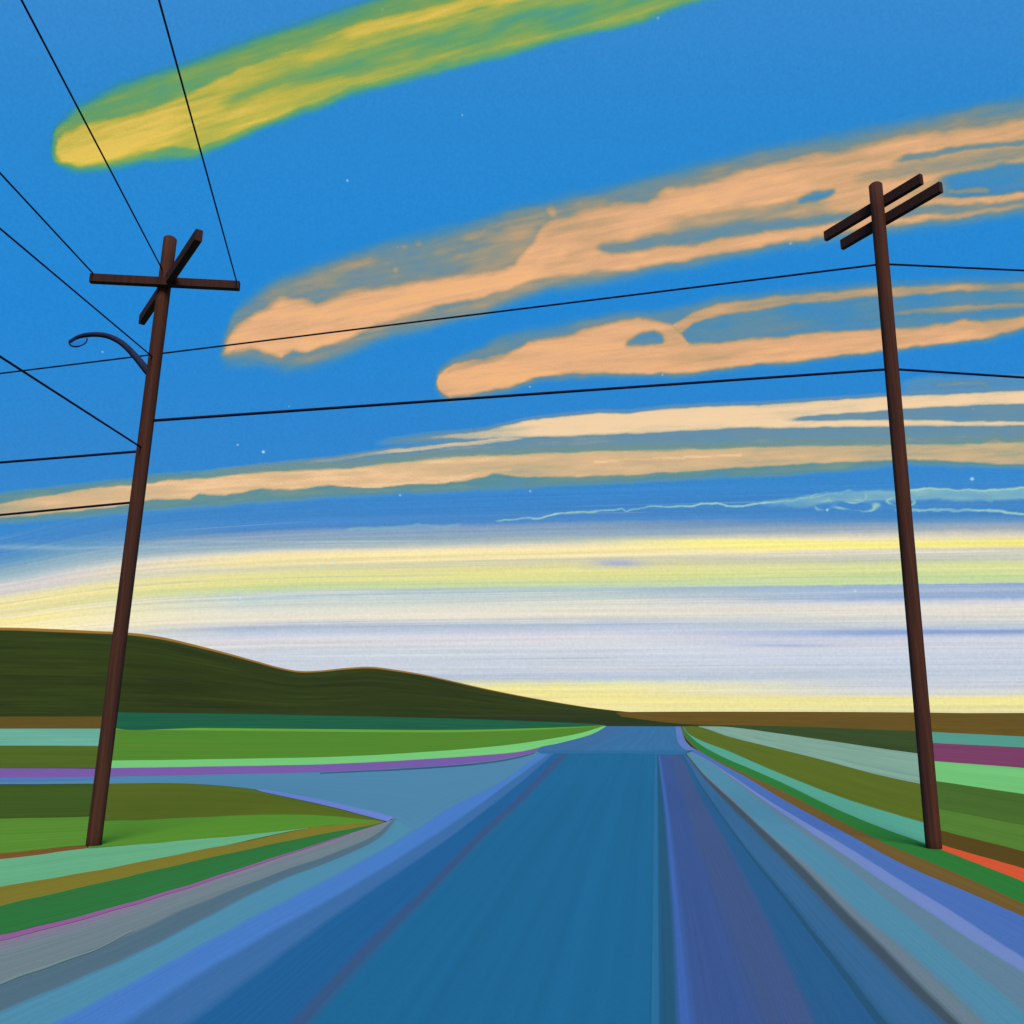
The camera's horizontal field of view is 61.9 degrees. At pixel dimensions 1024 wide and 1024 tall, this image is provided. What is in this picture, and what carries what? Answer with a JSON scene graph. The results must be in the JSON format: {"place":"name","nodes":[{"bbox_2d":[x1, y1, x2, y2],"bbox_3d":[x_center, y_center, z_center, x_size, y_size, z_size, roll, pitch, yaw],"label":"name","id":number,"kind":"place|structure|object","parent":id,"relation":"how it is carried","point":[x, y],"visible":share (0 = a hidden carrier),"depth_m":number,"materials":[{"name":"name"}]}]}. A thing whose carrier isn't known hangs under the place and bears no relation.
{"place":"outdoors","nodes":[
{"label":"outdoors","id":0,"kind":"place"},
{"bbox_2d":[0,846,87,858],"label":"field","id":1,"kind":"structure","parent":0,"point":[22,853],"depth_m":13.80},
{"bbox_2d":[0,817,88,852],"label":"field","id":2,"kind":"structure","parent":0,"point":[22,834],"depth_m":15.98,"materials":[{"name":"green plant"}]},
{"bbox_2d":[0,784,92,818],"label":"field","id":3,"kind":"structure","parent":0,"point":[47,801],"depth_m":22.01,"materials":[{"name":"green plant"}]},
{"bbox_2d":[0,746,97,768],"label":"field","id":4,"kind":"structure","parent":0,"point":[48,756],"depth_m":44.27,"materials":[{"name":"green plant"}]},
{"bbox_2d":[0,729,99,745],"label":"field","id":5,"kind":"structure","parent":0,"point":[49,737],"depth_m":78.60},
{"bbox_2d":[0,717,101,728],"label":"field","id":6,"kind":"structure","parent":0,"point":[46,722],"depth_m":202.70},
{"bbox_2d":[0,828,306,886],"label":"field","id":7,"kind":"structure","parent":0,"point":[16,870],"depth_m":13.33,"materials":[{"name":"green plant"}]},
{"bbox_2d":[0,822,381,905],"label":"field","id":8,"kind":"structure","parent":0,"point":[12,893],"depth_m":12.38,"materials":[{"name":"brown plant"}]},
{"bbox_2d":[0,822,384,934],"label":"verge","id":9,"kind":"structure","parent":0,"point":[46,909],"depth_m":11.04,"materials":[{"name":"green plant"}]},
{"bbox_2d":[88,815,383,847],"bbox_3d":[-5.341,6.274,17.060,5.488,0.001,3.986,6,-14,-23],"label":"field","id":10,"kind":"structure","parent":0,"point":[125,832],"depth_m":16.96,"materials":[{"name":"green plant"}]},
{"bbox_2d":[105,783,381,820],"bbox_3d":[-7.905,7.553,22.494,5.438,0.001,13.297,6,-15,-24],"label":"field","id":11,"kind":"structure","parent":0,"point":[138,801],"depth_m":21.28,"materials":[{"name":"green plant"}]},
{"bbox_2d":[0,748,537,777],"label":"verge","id":12,"kind":"structure","parent":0,"point":[90,772],"depth_m":34.70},
{"bbox_2d":[0,752,540,829],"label":"side road","id":13,"kind":"structure","parent":0,"point":[414,799],"depth_m":27.26,"materials":[{"name":"blue asphalt"}]},
{"bbox_2d":[0,628,624,716],"bbox_3d":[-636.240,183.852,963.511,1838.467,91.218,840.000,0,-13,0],"label":"hill","id":14,"kind":"structure","parent":0,"point":[53,672],"depth_m":680.26,"materials":[{"name":"green plant"}]},
{"bbox_2d":[112,726,601,759],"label":"field","id":15,"kind":"structure","parent":0,"point":[164,744],"depth_m":65.27,"materials":[{"name":"green plant"}]},
{"bbox_2d":[116,712,600,729],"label":"meadow","id":16,"kind":"structure","parent":0,"point":[139,721],"depth_m":187.12,"materials":[{"name":"green plant"}]},
{"bbox_2d":[111,726,605,767],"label":"field","id":17,"kind":"structure","parent":0,"point":[512,748],"depth_m":41.41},
{"bbox_2d":[116,725,602,731],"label":"field","id":18,"kind":"structure","parent":0,"point":[310,730],"depth_m":110.03,"materials":[{"name":"green plant"}]},
{"bbox_2d":[51,0,701,170],"bbox_3d":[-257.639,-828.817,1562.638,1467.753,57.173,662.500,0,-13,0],"label":"cloud","id":19,"kind":"structure","parent":0,"point":[235,93],"depth_m":1549.39,"materials":[{"name":"yellow"}]},
{"bbox_2d":[0,726,1023,1023],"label":"road","id":20,"kind":"structure","parent":0,"point":[638,874],"depth_m":8.92,"materials":[{"name":"blue asphalt"}]},
{"bbox_2d":[0,442,1023,519],"bbox_3d":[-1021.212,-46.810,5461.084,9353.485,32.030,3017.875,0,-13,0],"label":"cloud","id":21,"kind":"structure","parent":0,"point":[444,474],"depth_m":4679.36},
{"bbox_2d":[0,713,1023,995],"bbox_3d":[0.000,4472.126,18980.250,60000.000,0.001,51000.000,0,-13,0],"label":"ground","id":22,"kind":"structure","parent":0,"point":[616,721],"depth_m":226.96,"materials":[{"name":"green plant"}]},
{"bbox_2d":[85,229,239,846],"bbox_3d":[-6.870,0.216,15.716,3.933,11.879,1.851,-8,-16,31],"label":"utility pole","id":23,"kind":"object","parent":22,"relation":"on","point":[165,281],"visible":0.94,"depth_m":15.87,"materials":[{"name":"brown wood"}]},
{"bbox_2d":[0,172,92,273],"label":"wire","id":24,"kind":"object","parent":23,"relation":"attached to","point":[38,214],"visible":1,"depth_m":14.85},
{"bbox_2d":[0,501,129,515],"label":"wire","id":25,"kind":"object","parent":23,"relation":"attached to","point":[67,508],"visible":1,"depth_m":16.45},
{"bbox_2d":[0,450,135,463],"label":"wire","id":26,"kind":"object","parent":23,"relation":"attached to","point":[71,456],"visible":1,"depth_m":16.53,"materials":[{"name":"black metal"}]},
{"bbox_2d":[0,355,140,447],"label":"wire","id":27,"kind":"object","parent":23,"relation":"attached to","point":[55,392],"visible":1,"depth_m":13.56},
{"bbox_2d":[0,228,152,356],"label":"wire","id":28,"kind":"object","parent":23,"relation":"attached to","point":[41,263],"visible":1,"depth_m":13.81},
{"bbox_2d":[20,0,162,269],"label":"wire","id":29,"kind":"object","parent":23,"relation":"attached to","point":[48,51],"visible":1,"depth_m":12.63,"materials":[{"name":"black metal"}]},
{"bbox_2d":[68,332,146,374],"bbox_3d":[-7.803,-3.063,16.620,1.742,0.951,0.170,0,-13,0],"label":"street lamp","id":30,"kind":"object","parent":23,"relation":"attached to","point":[137,359],"visible":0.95,"depth_m":16.64,"materials":[{"name":"metal"}]},
{"bbox_2d":[158,0,236,280],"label":"wire","id":31,"kind":"object","parent":23,"relation":"attached to","point":[168,34],"visible":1,"depth_m":12.38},
{"bbox_2d":[153,368,885,421],"bbox_3d":[0.118,-2.225,16.250,14.183,0.980,0.060,0,-13,1],"label":"wire","id":32,"kind":"object","parent":23,"relation":"attached to","point":[488,397],"visible":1,"depth_m":16.23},
{"bbox_2d":[824,173,942,848],"bbox_3d":[7.178,-0.293,15.652,0.534,12.900,2.663,7,-15,-27],"label":"utility pole","id":33,"kind":"object","parent":22,"relation":"on","point":[874,209],"visible":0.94,"depth_m":15.70,"materials":[{"name":"brown wood"}]},
{"bbox_2d":[0,264,875,373],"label":"wire","id":34,"kind":"object","parent":33,"relation":"attached to","point":[789,275],"visible":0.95,"depth_m":18.77,"materials":[{"name":"black metal"}]},
{"bbox_2d":[890,263,1023,270],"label":"wire","id":35,"kind":"object","parent":33,"relation":"attached to","point":[937,266],"visible":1,"depth_m":16.81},
{"bbox_2d":[899,368,1023,378],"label":"wire","id":36,"kind":"object","parent":33,"relation":"attached to","point":[959,373],"visible":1,"depth_m":16.39,"materials":[{"name":"black metal"}]},
{"bbox_2d":[0,0,1023,712],"label":"sky","id":37,"kind":"structure","parent":0,"point":[785,606],"materials":[{"name":"blue"}]},
{"bbox_2d":[211,380,1023,474],"bbox_3d":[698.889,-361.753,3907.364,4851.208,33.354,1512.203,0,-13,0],"label":"cloud","id":38,"kind":"structure","parent":0,"point":[992,416],"depth_m":3814.69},
{"bbox_2d":[221,103,1023,366],"bbox_3d":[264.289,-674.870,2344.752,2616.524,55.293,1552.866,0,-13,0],"label":"cloud","id":39,"kind":"structure","parent":0,"point":[750,203],"depth_m":2134.26,"materials":[{"name":"orange"}]},
{"bbox_2d":[436,281,1023,398],"bbox_3d":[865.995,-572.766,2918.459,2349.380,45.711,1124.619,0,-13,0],"label":"cloud","id":40,"kind":"structure","parent":0,"point":[609,346],"depth_m":2849.28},
{"bbox_2d":[500,487,1023,520],"bbox_3d":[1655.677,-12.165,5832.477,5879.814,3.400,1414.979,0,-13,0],"label":"cloud","id":41,"kind":"structure","parent":0,"point":[920,492],"depth_m":5559.99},
{"bbox_2d":[683,726,922,821],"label":"field","id":42,"kind":"structure","parent":0,"point":[899,797],"depth_m":29.85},
{"bbox_2d":[683,727,924,842],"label":"field","id":43,"kind":"structure","parent":0,"point":[906,827],"depth_m":20.82,"materials":[{"name":"teal plant"}]},
{"bbox_2d":[699,725,916,752],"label":"field","id":44,"kind":"structure","parent":0,"point":[903,741],"depth_m":85.58,"materials":[{"name":"green plant"}]},
{"bbox_2d":[698,726,919,783],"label":"field","id":45,"kind":"structure","parent":0,"point":[902,765],"depth_m":48.75,"materials":[{"name":"teal plant"}]},
{"bbox_2d":[616,712,1023,735],"bbox_3d":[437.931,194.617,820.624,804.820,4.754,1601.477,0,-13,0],"label":"field","id":46,"kind":"structure","parent":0,"point":[992,724],"depth_m":239.43,"materials":[{"name":"brown earth"}]},
{"bbox_2d":[681,726,1023,915],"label":"verge","id":47,"kind":"structure","parent":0,"point":[940,873],"depth_m":13.05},
{"bbox_2d":[682,726,1023,902],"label":"verge","id":48,"kind":"structure","parent":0,"point":[1007,885],"depth_m":14.64,"materials":[{"name":"green plant"}]},
{"bbox_2d":[932,732,1023,746],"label":"field","id":49,"kind":"structure","parent":0,"point":[978,739],"depth_m":72.66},
{"bbox_2d":[933,743,1023,767],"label":"field","id":50,"kind":"structure","parent":0,"point":[988,755],"depth_m":46.40,"materials":[{"name":"purple plant"}]},
{"bbox_2d":[935,761,1023,793],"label":"field","id":51,"kind":"structure","parent":0,"point":[1005,778],"depth_m":30.57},
{"bbox_2d":[936,781,1023,824],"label":"field","id":52,"kind":"structure","parent":0,"point":[1005,806],"depth_m":21.52,"materials":[{"name":"green plant"}]},
{"bbox_2d":[939,809,1023,850],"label":"field","id":53,"kind":"structure","parent":0,"point":[1003,833],"depth_m":16.67,"materials":[{"name":"green plant"}]},
{"bbox_2d":[941,830,1023,867],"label":"field","id":54,"kind":"structure","parent":0,"point":[1007,855],"depth_m":14.11,"materials":[{"name":"brown soil"}]},
{"bbox_2d":[942,845,1023,881],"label":"field","id":55,"kind":"structure","parent":0,"point":[1016,872],"depth_m":12.79,"materials":[{"name":"orange soil"}]}
]}

